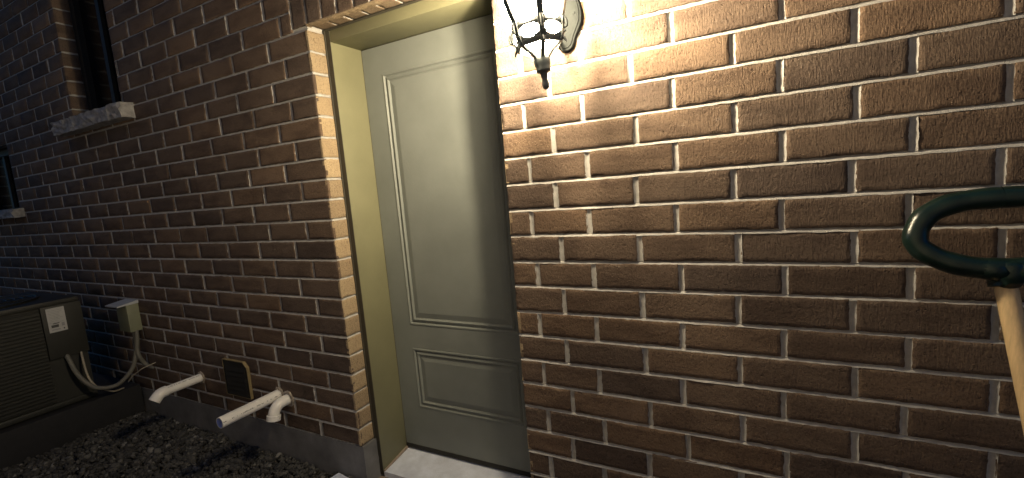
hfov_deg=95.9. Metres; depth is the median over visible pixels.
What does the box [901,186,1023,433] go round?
shovel
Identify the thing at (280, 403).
drain pipe
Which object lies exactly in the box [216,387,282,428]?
drain pipe
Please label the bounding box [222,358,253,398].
wall vent
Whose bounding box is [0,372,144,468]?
equipment pad
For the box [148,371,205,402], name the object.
drain pipe
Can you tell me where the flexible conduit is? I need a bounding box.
[65,332,137,389]
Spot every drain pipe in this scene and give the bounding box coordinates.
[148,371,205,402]
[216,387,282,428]
[266,391,294,421]
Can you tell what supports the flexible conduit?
attached to the air conditioner
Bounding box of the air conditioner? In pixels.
[0,292,97,428]
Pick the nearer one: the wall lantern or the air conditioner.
the wall lantern
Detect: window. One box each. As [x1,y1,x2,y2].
[0,149,25,218]
[50,0,135,136]
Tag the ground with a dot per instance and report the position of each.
(166, 441)
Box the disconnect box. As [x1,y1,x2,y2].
[105,299,153,368]
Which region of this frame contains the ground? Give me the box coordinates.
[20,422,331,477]
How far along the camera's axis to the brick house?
1.59 m
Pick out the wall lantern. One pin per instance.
(563, 19)
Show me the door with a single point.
(434, 110)
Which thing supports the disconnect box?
attached to the brick house
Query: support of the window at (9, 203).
in the brick house
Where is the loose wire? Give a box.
[128,362,155,381]
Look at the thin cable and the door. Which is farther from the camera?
the thin cable
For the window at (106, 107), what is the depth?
2.94 m
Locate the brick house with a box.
[0,0,1023,477]
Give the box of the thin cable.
[80,351,123,391]
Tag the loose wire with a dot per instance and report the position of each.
(141, 369)
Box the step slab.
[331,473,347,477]
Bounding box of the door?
[361,14,530,476]
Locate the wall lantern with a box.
[497,0,583,89]

